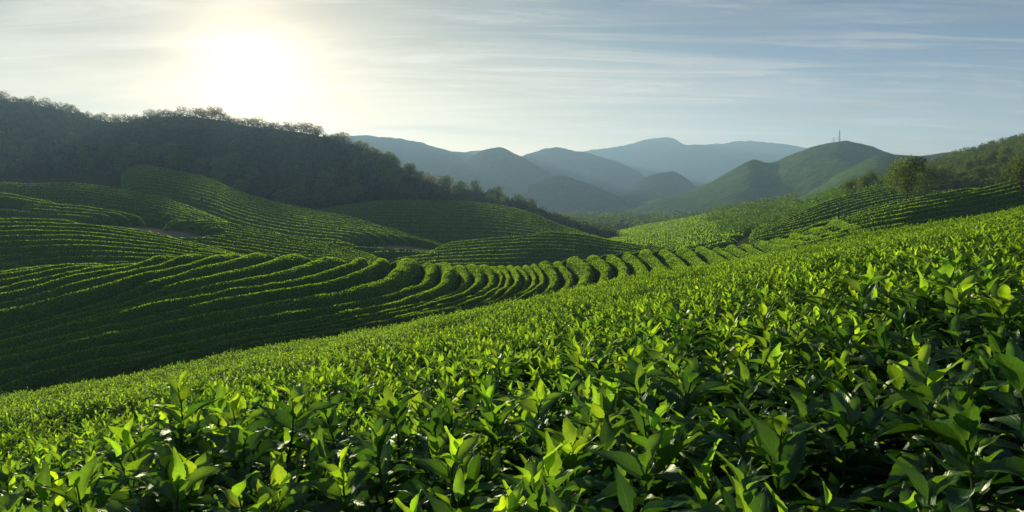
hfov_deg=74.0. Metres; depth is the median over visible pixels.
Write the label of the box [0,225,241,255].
tea hedge
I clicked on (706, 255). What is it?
tea hedge
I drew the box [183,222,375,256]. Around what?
tea hedge
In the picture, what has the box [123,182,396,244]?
tea hedge
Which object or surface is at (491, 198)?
broadleaf tree
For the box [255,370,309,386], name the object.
tea bush
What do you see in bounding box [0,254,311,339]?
tea hedge
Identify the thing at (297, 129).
broadleaf tree
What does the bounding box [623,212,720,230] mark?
tea hedge
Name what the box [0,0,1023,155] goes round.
sky
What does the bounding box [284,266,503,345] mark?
tea hedge
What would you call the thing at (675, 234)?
tea hedge
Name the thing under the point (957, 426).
tea bush
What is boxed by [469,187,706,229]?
woodland
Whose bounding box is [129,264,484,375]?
tea hedge
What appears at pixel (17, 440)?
tea bush
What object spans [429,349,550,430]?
tea bush
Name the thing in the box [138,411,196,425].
tea bush
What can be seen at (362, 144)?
broadleaf tree
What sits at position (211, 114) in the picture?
broadleaf tree
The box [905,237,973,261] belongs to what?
tea bush
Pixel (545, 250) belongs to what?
tea hedge
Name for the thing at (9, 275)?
tea hedge
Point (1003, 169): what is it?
broadleaf tree
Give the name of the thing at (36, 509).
tea bush
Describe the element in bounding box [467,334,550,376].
tea bush
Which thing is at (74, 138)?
broadleaf tree
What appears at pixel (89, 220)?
tea hedge
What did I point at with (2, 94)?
broadleaf tree
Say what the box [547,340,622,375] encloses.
tea bush
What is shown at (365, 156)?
broadleaf tree
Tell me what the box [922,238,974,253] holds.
tea bush
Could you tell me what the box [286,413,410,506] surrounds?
tea bush
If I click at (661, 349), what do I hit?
tea bush
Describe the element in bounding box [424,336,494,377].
tea bush
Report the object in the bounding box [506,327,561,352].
tea bush
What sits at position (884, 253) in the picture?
tea bush
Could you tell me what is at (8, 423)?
tea bush
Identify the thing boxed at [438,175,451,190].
broadleaf tree
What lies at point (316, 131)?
broadleaf tree
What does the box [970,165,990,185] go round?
broadleaf tree
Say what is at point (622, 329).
tea bush
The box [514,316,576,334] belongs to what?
tea bush
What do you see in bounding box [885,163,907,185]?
broadleaf tree
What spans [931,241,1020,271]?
tea bush
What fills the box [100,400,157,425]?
tea bush
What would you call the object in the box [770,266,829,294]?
tea bush
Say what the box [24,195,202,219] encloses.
tea hedge
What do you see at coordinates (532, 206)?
broadleaf tree
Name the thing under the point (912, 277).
tea bush
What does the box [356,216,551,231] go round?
tea hedge
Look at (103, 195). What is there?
tea hedge
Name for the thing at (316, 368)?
tea bush
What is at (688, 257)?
tea hedge
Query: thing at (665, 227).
tea hedge
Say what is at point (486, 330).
tea bush
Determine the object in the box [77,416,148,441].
tea bush
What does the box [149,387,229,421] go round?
tea bush
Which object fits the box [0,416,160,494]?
tea bush
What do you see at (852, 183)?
broadleaf tree
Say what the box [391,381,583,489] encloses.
tea bush
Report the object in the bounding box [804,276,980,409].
tea bush
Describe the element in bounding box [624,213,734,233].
tea hedge
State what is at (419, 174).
broadleaf tree
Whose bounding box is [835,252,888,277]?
tea bush
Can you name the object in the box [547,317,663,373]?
tea bush
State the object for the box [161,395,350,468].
tea bush
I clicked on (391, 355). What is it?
tea bush
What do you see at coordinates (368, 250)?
tea hedge
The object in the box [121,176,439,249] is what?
tea hedge
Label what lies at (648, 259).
tea hedge
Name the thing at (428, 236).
tea hedge
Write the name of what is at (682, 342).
tea bush
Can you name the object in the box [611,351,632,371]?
tea bush
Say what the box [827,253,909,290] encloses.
tea bush
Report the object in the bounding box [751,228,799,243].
tea hedge
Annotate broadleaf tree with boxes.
[0,90,10,97]
[38,97,50,104]
[61,103,77,109]
[64,132,85,149]
[109,114,121,120]
[114,155,133,171]
[143,109,154,115]
[175,106,190,114]
[188,108,201,116]
[200,105,221,116]
[205,109,217,118]
[214,108,227,117]
[232,184,247,192]
[240,117,258,124]
[250,117,266,125]
[268,122,279,127]
[280,122,295,129]
[292,124,302,133]
[296,122,309,134]
[299,123,317,133]
[306,126,325,134]
[330,132,347,140]
[333,133,352,141]
[355,140,370,147]
[360,147,376,163]
[378,152,395,166]
[390,156,400,166]
[401,163,416,176]
[414,170,426,180]
[422,172,434,181]
[423,175,440,184]
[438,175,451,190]
[438,175,453,189]
[451,184,465,194]
[452,181,465,191]
[468,179,481,191]
[485,194,496,203]
[488,188,498,195]
[493,186,504,196]
[497,196,510,205]
[512,194,524,204]
[518,200,529,207]
[525,197,536,208]
[525,202,536,212]
[552,214,564,222]
[839,181,858,194]
[845,179,859,191]
[856,175,873,189]
[865,170,878,182]
[883,154,930,198]
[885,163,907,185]
[912,163,941,191]
[927,164,956,189]
[948,177,965,189]
[961,159,976,170]
[967,169,976,181]
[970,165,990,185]
[972,158,983,167]
[981,155,990,165]
[987,150,998,163]
[995,155,1023,190]
[996,146,1012,158]
[996,154,1009,164]
[999,166,1009,175]
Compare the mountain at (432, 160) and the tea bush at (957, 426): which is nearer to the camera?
the tea bush at (957, 426)
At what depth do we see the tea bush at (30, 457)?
3.51 m
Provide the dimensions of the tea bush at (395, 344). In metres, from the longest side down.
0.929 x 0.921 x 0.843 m
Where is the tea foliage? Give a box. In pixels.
[0,205,1023,432]
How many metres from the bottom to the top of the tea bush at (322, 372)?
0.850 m
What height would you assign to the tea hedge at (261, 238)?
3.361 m
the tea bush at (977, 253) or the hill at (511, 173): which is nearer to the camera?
the tea bush at (977, 253)
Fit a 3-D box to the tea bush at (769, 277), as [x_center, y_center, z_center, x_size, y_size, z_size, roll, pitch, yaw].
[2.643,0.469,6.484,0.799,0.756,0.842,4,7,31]
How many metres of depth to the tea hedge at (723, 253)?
55.76 m
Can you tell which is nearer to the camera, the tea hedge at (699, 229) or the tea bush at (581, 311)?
the tea bush at (581, 311)
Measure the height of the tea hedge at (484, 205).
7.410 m
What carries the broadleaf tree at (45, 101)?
on the terrain at (26, 177)
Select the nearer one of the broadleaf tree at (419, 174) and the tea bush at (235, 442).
the tea bush at (235, 442)
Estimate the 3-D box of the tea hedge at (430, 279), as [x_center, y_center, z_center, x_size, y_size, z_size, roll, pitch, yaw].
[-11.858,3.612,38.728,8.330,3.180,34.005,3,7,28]
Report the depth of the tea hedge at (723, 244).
90.70 m
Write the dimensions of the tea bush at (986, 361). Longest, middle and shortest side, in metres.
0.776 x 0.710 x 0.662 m
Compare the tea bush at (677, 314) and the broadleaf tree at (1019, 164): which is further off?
the broadleaf tree at (1019, 164)
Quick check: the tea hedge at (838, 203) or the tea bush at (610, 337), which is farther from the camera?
the tea hedge at (838, 203)
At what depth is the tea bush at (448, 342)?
6.12 m
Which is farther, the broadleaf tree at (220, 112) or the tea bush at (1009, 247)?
the broadleaf tree at (220, 112)
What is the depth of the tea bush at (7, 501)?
1.49 m
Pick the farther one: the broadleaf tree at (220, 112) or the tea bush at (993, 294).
the broadleaf tree at (220, 112)
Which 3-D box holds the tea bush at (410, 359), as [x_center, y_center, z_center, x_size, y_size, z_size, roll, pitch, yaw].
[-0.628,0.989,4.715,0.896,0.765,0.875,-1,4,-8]
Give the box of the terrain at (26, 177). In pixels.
[0,101,1023,346]
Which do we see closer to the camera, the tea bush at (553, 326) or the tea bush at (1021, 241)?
the tea bush at (1021, 241)
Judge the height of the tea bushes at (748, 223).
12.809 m
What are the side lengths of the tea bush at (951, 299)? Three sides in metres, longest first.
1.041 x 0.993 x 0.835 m
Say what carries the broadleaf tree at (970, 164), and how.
on the terrain at (26, 177)
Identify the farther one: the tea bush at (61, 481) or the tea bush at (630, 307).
the tea bush at (630, 307)
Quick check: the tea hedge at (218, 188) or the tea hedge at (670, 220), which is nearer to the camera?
the tea hedge at (218, 188)
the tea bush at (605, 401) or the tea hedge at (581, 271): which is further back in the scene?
the tea hedge at (581, 271)
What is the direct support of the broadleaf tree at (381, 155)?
on the terrain at (26, 177)
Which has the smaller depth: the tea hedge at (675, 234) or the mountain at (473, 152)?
the tea hedge at (675, 234)
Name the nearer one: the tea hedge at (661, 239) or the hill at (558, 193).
the tea hedge at (661, 239)
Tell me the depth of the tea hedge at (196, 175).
148.47 m
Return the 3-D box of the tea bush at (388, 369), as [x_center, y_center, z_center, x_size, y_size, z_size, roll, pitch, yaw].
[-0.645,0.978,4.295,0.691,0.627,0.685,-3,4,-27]
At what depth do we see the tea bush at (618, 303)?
6.97 m
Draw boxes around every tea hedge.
[0,182,20,183]
[0,182,230,222]
[0,184,225,221]
[0,187,223,221]
[0,189,218,220]
[0,192,53,203]
[0,196,145,227]
[0,210,101,225]
[0,216,84,223]
[0,218,79,223]
[0,221,243,255]
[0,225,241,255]
[0,229,238,255]
[0,234,228,254]
[0,239,217,255]
[0,244,188,255]
[0,250,180,262]
[0,253,208,309]
[0,253,275,333]
[0,254,240,330]
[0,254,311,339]
[0,255,176,302]
[0,257,368,349]
[0,258,390,356]
[0,258,421,370]
[0,262,30,270]
[0,262,439,385]
[0,262,457,396]
[0,263,107,279]
[0,263,134,292]
[0,265,53,273]
[0,265,102,286]
[3,255,150,266]
[3,257,345,339]
[9,192,207,219]
[22,204,132,226]
[23,208,117,226]
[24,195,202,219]
[43,199,198,220]
[49,265,471,389]
[59,203,184,223]
[71,261,138,264]
[97,225,131,229]
[120,165,312,210]
[120,167,362,220]
[120,169,405,233]
[121,171,442,245]
[121,173,440,245]
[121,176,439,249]
[122,179,409,245]
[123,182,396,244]
[125,229,172,237]
[126,186,385,245]
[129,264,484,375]
[132,189,375,245]
[137,216,166,228]
[148,194,364,246]
[163,220,182,229]
[166,220,278,233]
[177,237,372,263]
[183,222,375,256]
[188,205,356,245]
[190,240,371,264]
[196,225,379,258]
[202,227,376,259]
[203,235,374,262]
[210,245,369,265]
[210,264,497,358]
[217,231,375,260]
[221,234,374,261]
[283,234,344,242]
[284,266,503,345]
[315,200,579,231]
[316,201,615,240]
[319,241,356,246]
[321,203,614,240]
[324,205,584,234]
[335,208,575,233]
[340,211,573,233]
[344,213,562,232]
[346,246,429,253]
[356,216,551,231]
[356,265,511,331]
[364,220,546,232]
[370,251,435,260]
[373,223,538,233]
[389,248,617,263]
[390,227,533,235]
[406,233,516,239]
[407,265,521,323]
[413,252,600,261]
[416,257,582,264]
[428,244,635,254]
[429,238,478,243]
[431,241,651,251]
[433,261,553,266]
[437,238,654,251]
[442,234,659,250]
[460,266,529,313]
[502,265,537,303]
[512,264,545,301]
[531,261,560,298]
[533,232,670,251]
[551,261,575,293]
[561,256,595,290]
[582,255,613,285]
[600,254,629,298]
[606,217,741,238]
[608,218,721,238]
[609,218,731,238]
[611,219,733,239]
[612,223,720,239]
[613,216,723,236]
[613,223,715,239]
[614,219,723,237]
[615,224,716,239]
[615,252,648,275]
[616,215,711,233]
[616,225,718,240]
[617,208,738,231]
[617,227,716,241]
[618,218,706,234]
[618,220,711,235]
[619,211,728,231]
[620,214,736,234]
[620,216,702,232]
[621,212,713,230]
[621,216,708,232]
[621,219,706,233]
[621,224,713,238]
[621,229,716,242]
[622,217,704,232]
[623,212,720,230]
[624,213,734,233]
[625,229,745,243]
[626,227,726,242]
[628,230,724,243]
[629,229,723,242]
[632,230,746,244]
[632,249,665,272]
[639,232,744,246]
[645,245,673,250]
[653,249,687,269]
[659,233,745,248]
[669,237,736,250]
[670,247,706,267]
[690,246,726,265]
[694,240,734,249]
[711,247,739,260]
[722,244,754,257]
[738,240,792,252]
[739,243,776,256]
[749,187,952,236]
[749,189,976,238]
[749,193,926,241]
[749,195,919,243]
[750,186,980,234]
[750,191,941,237]
[750,198,905,243]
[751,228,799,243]
[751,238,808,247]
[753,234,786,242]
[766,232,821,241]
[779,226,841,238]
[787,181,1023,238]
[787,188,974,234]
[789,185,1023,239]
[789,195,1023,245]
[791,201,1023,249]
[794,190,1023,239]
[799,219,862,232]
[840,179,1023,220]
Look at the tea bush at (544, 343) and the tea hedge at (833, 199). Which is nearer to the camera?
the tea bush at (544, 343)
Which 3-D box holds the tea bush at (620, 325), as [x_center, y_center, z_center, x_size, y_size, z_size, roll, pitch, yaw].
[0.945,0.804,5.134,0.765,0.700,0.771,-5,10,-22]
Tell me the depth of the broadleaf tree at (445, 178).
264.94 m
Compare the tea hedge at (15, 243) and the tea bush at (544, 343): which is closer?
the tea bush at (544, 343)
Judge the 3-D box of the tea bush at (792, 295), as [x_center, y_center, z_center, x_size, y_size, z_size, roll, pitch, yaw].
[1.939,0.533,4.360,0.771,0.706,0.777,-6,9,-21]
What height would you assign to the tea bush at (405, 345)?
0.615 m
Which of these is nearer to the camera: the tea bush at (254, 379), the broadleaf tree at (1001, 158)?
the tea bush at (254, 379)
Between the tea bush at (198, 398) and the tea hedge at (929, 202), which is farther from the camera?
the tea hedge at (929, 202)
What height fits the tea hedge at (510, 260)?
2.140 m
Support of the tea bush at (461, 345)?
on the ground at (881, 477)
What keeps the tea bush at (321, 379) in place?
on the ground at (881, 477)
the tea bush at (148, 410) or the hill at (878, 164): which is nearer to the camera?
the tea bush at (148, 410)
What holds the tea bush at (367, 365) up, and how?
on the ground at (881, 477)
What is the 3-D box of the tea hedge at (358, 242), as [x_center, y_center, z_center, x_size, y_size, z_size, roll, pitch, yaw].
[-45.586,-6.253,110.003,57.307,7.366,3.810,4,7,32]
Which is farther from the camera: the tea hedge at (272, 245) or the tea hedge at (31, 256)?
the tea hedge at (272, 245)
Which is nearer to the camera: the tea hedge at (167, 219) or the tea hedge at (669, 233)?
the tea hedge at (167, 219)
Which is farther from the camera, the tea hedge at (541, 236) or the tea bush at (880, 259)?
the tea hedge at (541, 236)
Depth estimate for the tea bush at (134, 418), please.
4.88 m
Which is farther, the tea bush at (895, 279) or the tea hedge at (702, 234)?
the tea hedge at (702, 234)
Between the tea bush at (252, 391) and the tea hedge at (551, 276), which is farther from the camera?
the tea hedge at (551, 276)
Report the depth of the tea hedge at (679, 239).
110.98 m
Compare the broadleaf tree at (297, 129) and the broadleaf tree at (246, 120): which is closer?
the broadleaf tree at (297, 129)
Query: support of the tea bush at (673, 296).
on the ground at (881, 477)
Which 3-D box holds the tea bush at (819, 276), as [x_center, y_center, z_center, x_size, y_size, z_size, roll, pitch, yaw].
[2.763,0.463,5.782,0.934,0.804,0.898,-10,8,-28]
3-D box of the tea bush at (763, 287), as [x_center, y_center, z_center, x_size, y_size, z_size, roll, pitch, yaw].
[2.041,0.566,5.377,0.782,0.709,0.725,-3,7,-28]
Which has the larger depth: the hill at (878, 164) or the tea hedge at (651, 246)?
the hill at (878, 164)
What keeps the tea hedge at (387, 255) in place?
on the terrain at (26, 177)
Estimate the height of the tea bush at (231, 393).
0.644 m
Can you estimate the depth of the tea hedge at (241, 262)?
39.62 m
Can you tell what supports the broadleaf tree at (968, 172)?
on the terrain at (26, 177)
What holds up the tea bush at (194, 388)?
on the ground at (881, 477)
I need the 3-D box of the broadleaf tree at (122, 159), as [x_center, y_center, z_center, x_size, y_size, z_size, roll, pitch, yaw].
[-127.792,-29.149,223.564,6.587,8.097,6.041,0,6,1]
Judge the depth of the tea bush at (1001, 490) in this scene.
0.97 m
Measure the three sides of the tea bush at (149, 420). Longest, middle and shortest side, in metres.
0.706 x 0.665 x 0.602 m
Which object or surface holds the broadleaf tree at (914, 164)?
on the terrain at (26, 177)
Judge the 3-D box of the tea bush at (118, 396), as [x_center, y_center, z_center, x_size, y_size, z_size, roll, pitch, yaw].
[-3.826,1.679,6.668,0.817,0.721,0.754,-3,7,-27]
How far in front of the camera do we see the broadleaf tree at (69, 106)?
366.80 m
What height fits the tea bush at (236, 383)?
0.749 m
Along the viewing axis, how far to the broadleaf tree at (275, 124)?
320.02 m
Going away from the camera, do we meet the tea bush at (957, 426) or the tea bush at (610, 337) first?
the tea bush at (957, 426)
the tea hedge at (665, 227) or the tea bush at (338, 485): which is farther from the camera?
the tea hedge at (665, 227)
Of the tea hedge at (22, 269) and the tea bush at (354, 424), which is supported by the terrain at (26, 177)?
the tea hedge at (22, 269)
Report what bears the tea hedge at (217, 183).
on the terrain at (26, 177)
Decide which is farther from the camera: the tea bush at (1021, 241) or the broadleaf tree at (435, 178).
the broadleaf tree at (435, 178)
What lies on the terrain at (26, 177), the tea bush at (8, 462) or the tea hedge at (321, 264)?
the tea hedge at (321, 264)
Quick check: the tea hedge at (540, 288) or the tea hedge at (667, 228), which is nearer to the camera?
the tea hedge at (540, 288)
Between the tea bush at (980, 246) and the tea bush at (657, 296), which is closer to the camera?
the tea bush at (980, 246)
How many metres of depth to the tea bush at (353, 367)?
6.14 m
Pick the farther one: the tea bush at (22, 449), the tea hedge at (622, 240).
the tea hedge at (622, 240)
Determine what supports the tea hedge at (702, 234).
on the terrain at (26, 177)
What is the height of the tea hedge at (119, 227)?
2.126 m
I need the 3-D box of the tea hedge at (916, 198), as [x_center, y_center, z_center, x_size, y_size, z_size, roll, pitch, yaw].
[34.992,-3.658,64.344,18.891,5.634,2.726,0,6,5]
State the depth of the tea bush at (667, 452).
1.39 m
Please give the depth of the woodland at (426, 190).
257.53 m
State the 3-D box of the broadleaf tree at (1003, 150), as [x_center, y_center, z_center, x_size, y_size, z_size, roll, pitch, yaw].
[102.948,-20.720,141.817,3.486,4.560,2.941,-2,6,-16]
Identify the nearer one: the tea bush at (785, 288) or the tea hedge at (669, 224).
the tea bush at (785, 288)
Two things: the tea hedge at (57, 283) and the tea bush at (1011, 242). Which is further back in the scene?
the tea hedge at (57, 283)
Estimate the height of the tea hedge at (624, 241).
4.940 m
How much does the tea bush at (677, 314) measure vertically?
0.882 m
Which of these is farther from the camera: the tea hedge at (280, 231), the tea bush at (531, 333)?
the tea hedge at (280, 231)
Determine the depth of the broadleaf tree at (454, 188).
230.90 m
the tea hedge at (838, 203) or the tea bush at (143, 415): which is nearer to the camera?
the tea bush at (143, 415)
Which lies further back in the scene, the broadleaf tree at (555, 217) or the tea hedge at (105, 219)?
the broadleaf tree at (555, 217)
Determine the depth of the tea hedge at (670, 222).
204.87 m
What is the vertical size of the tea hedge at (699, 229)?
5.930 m
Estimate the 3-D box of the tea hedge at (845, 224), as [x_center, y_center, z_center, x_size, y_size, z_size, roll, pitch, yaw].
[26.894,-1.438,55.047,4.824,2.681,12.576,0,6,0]
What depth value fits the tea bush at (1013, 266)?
3.70 m
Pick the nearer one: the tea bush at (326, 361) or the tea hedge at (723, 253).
the tea bush at (326, 361)
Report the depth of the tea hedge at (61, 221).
66.59 m
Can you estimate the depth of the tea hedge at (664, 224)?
192.17 m
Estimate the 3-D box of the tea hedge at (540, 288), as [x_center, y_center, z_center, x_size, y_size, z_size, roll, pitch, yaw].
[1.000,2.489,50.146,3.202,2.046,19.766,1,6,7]
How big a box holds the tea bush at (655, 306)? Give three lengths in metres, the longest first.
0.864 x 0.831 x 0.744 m
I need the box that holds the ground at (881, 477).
[13,318,1017,506]
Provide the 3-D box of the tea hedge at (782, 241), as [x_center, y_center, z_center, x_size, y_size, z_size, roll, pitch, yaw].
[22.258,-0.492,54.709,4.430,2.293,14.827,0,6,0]
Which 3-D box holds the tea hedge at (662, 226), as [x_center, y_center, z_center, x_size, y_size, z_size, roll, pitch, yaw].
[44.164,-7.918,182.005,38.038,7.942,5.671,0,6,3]
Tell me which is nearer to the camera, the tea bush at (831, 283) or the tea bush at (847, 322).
the tea bush at (847, 322)
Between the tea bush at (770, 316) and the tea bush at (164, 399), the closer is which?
the tea bush at (770, 316)
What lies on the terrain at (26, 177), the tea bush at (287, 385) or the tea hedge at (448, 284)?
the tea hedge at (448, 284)
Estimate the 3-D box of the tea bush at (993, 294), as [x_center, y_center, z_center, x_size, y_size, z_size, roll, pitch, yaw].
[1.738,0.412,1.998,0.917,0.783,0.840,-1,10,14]
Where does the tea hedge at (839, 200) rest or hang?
on the terrain at (26, 177)
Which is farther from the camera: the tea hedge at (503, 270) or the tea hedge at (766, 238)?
the tea hedge at (766, 238)
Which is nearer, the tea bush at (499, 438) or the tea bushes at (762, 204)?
the tea bush at (499, 438)
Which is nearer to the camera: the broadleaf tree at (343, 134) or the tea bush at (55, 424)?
the tea bush at (55, 424)
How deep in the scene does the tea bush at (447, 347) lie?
5.53 m
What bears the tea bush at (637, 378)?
on the ground at (881, 477)
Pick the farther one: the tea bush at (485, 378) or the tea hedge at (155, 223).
the tea hedge at (155, 223)
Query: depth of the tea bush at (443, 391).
2.96 m
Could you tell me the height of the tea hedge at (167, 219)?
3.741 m
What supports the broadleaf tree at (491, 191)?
on the terrain at (26, 177)
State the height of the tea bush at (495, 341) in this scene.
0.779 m
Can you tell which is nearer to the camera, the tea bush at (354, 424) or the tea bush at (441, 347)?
the tea bush at (354, 424)
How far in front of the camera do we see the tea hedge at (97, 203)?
104.82 m
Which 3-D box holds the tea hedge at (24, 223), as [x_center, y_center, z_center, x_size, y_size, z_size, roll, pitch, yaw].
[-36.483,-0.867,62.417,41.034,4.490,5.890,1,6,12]
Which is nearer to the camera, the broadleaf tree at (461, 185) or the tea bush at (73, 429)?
the tea bush at (73, 429)
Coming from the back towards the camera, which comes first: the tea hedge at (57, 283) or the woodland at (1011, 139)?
the woodland at (1011, 139)
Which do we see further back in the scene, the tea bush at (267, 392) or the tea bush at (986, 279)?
the tea bush at (267, 392)
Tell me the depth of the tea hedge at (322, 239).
92.71 m
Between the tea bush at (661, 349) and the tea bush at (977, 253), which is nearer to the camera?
the tea bush at (661, 349)
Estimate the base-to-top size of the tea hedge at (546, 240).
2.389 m
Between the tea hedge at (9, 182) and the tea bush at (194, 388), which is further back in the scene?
the tea hedge at (9, 182)
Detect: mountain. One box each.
[326,135,473,182]
[465,150,482,154]
[581,137,806,186]
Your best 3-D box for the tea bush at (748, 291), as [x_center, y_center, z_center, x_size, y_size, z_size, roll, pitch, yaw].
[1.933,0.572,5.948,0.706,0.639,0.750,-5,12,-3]
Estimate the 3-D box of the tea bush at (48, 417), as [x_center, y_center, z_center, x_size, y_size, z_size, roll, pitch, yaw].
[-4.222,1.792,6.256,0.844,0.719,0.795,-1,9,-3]
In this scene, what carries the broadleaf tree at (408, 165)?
on the terrain at (26, 177)
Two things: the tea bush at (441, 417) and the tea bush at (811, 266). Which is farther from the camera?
the tea bush at (811, 266)
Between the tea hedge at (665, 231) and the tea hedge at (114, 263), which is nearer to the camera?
the tea hedge at (114, 263)
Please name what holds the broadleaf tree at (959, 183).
on the terrain at (26, 177)
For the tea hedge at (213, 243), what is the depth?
69.00 m
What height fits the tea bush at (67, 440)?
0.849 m
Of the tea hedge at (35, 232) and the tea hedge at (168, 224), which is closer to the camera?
the tea hedge at (35, 232)
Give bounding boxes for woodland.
[0,96,621,237]
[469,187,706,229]
[835,133,1023,195]
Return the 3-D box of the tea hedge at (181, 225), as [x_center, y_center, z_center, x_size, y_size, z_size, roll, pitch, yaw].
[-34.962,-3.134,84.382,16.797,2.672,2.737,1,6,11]
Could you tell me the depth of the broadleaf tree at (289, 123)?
319.57 m
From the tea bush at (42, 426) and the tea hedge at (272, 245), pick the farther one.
the tea hedge at (272, 245)
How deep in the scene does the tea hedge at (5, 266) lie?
50.63 m
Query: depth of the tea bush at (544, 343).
4.71 m
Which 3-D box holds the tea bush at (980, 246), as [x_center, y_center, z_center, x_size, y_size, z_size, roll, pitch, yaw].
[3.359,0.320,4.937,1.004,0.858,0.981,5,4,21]
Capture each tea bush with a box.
[0,412,56,441]
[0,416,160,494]
[0,426,23,442]
[0,428,37,461]
[0,428,53,454]
[0,429,77,467]
[0,430,67,463]
[0,432,152,502]
[0,436,102,492]
[0,440,71,474]
[0,443,315,511]
[0,460,110,511]
[0,466,103,507]
[0,490,129,511]
[2,482,24,507]
[5,413,128,461]
[6,405,84,441]
[8,421,67,453]
[13,446,78,467]
[16,501,109,511]
[17,424,259,511]
[24,397,114,433]
[31,414,111,439]
[32,366,370,511]
[39,416,111,445]
[44,426,90,446]
[45,412,149,448]
[51,413,193,492]
[58,414,158,467]
[65,394,146,430]
[74,406,193,466]
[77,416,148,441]
[80,391,155,421]
[88,382,357,506]
[89,411,155,443]
[91,389,171,429]
[94,412,129,431]
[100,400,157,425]
[124,405,187,431]
[130,403,186,423]
[132,388,185,410]
[136,387,211,421]
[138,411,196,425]
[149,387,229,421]
[153,389,214,422]
[154,381,231,415]
[158,377,224,409]
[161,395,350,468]
[179,395,229,414]
[187,381,235,403]
[188,387,325,449]
[192,384,512,511]
[195,385,242,413]
[201,374,280,403]
[207,371,280,394]
[211,413,608,511]
[216,374,264,389]
[226,372,302,406]
[229,450,324,507]
[239,384,329,417]
[245,373,306,394]
[247,374,301,400]
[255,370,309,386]
[259,405,449,506]
[262,360,317,382]
[273,348,406,403]
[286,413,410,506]
[289,358,367,392]
[294,355,363,383]
[297,391,422,454]
[304,353,368,378]
[305,362,347,372]
[305,365,400,429]
[306,375,439,427]
[309,368,403,408]
[339,342,403,364]
[344,346,402,371]
[344,355,384,374]
[345,352,450,407]
[352,353,419,377]
[354,341,436,393]
[359,356,417,389]
[360,362,450,395]
[361,363,472,406]
[368,383,626,504]
[371,356,538,441]
[375,343,472,391]
[381,337,440,362]
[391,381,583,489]
[393,383,519,505]
[397,333,482,367]
[398,341,441,358]
[403,342,477,376]
[409,339,470,359]
[410,345,493,388]
[413,353,500,395]
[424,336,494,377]
[428,431,643,511]
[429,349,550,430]
[431,398,868,511]
[432,330,478,351]
[432,357,503,394]
[445,333,483,356]
[456,341,609,421]
[465,330,518,353]
[466,321,516,346]
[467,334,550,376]
[468,366,712,489]
[469,331,530,359]
[478,324,532,344]
[483,328,569,369]
[492,367,627,426]
[495,362,777,511]
[497,325,565,342]
[500,332,682,421]
[500,338,576,372]
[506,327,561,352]
[510,315,602,353]
[513,330,563,344]
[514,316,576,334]
[514,328,618,373]
[516,315,562,336]
[527,321,575,337]
[529,323,617,369]
[541,346,887,511]
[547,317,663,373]
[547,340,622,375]
[549,303,635,349]
[560,318,613,340]
[561,465,880,511]
[576,308,612,328]
[578,336,758,446]
[582,310,633,331]
[583,322,669,369]
[584,357,1001,511]
[590,315,661,346]
[596,295,666,316]
[600,307,658,330]
[603,299,652,322]
[605,314,704,348]
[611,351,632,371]
[617,292,724,348]
[618,321,846,490]
[619,301,792,471]
[624,298,740,359]
[625,301,682,330]
[633,294,683,318]
[642,320,865,485]
[643,286,695,312]
[644,289,710,318]
[654,293,743,337]
[660,314,773,422]
[668,286,712,303]
[681,287,753,317]
[682,285,747,309]
[682,323,933,495]
[683,283,771,321]
[693,278,746,299]
[694,295,801,335]
[699,284,757,317]
[699,307,802,423]
[715,273,798,306]
[715,354,1023,511]
[720,285,800,314]
[724,268,821,316]
[731,303,996,488]
[733,301,860,410]
[743,291,824,361]
[747,266,796,289]
[747,270,823,299]
[756,284,848,325]
[761,279,835,308]
[769,262,857,297]
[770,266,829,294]
[783,282,1016,443]
[790,266,879,315]
[792,253,864,281]
[796,284,877,319]
[798,265,846,289]
[798,306,1023,507]
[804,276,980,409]
[809,245,892,278]
[817,255,1023,429]
[822,337,1023,511]
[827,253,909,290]
[835,248,966,302]
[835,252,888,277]
[835,434,1023,511]
[841,259,921,299]
[856,248,905,276]
[863,237,929,255]
[869,245,921,268]
[873,248,1016,344]
[874,248,939,267]
[877,271,977,295]
[885,244,989,276]
[886,295,1023,456]
[893,262,1020,441]
[900,239,1023,286]
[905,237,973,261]
[905,241,1018,268]
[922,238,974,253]
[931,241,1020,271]
[932,265,1023,351]
[935,234,1020,258]
[939,227,1020,258]
[949,224,1018,249]
[954,499,973,511]
[955,257,1023,453]
[969,256,1023,302]
[972,242,1023,274]
[979,263,1023,286]
[983,239,1018,255]
[989,237,1022,268]
[993,486,1023,495]
[1012,237,1023,268]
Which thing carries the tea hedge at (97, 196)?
on the terrain at (26, 177)
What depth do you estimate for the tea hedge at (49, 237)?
59.25 m
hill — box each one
[439,147,552,197]
[507,175,629,211]
[522,147,645,195]
[615,141,891,214]
[618,171,696,204]
[798,145,991,201]
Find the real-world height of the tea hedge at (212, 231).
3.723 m
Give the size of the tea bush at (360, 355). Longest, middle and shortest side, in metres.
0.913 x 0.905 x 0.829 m
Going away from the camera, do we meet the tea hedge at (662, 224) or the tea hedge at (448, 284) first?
the tea hedge at (448, 284)
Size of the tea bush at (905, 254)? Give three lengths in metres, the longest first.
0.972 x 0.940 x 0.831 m
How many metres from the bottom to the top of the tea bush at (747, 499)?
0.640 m
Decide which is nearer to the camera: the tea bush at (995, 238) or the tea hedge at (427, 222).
the tea bush at (995, 238)
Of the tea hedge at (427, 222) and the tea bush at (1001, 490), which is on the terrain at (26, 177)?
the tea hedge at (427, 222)
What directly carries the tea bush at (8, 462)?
on the ground at (881, 477)
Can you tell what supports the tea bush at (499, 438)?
on the ground at (881, 477)
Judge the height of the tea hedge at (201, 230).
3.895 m
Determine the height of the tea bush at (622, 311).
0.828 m
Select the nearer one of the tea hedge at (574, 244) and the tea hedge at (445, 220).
the tea hedge at (574, 244)

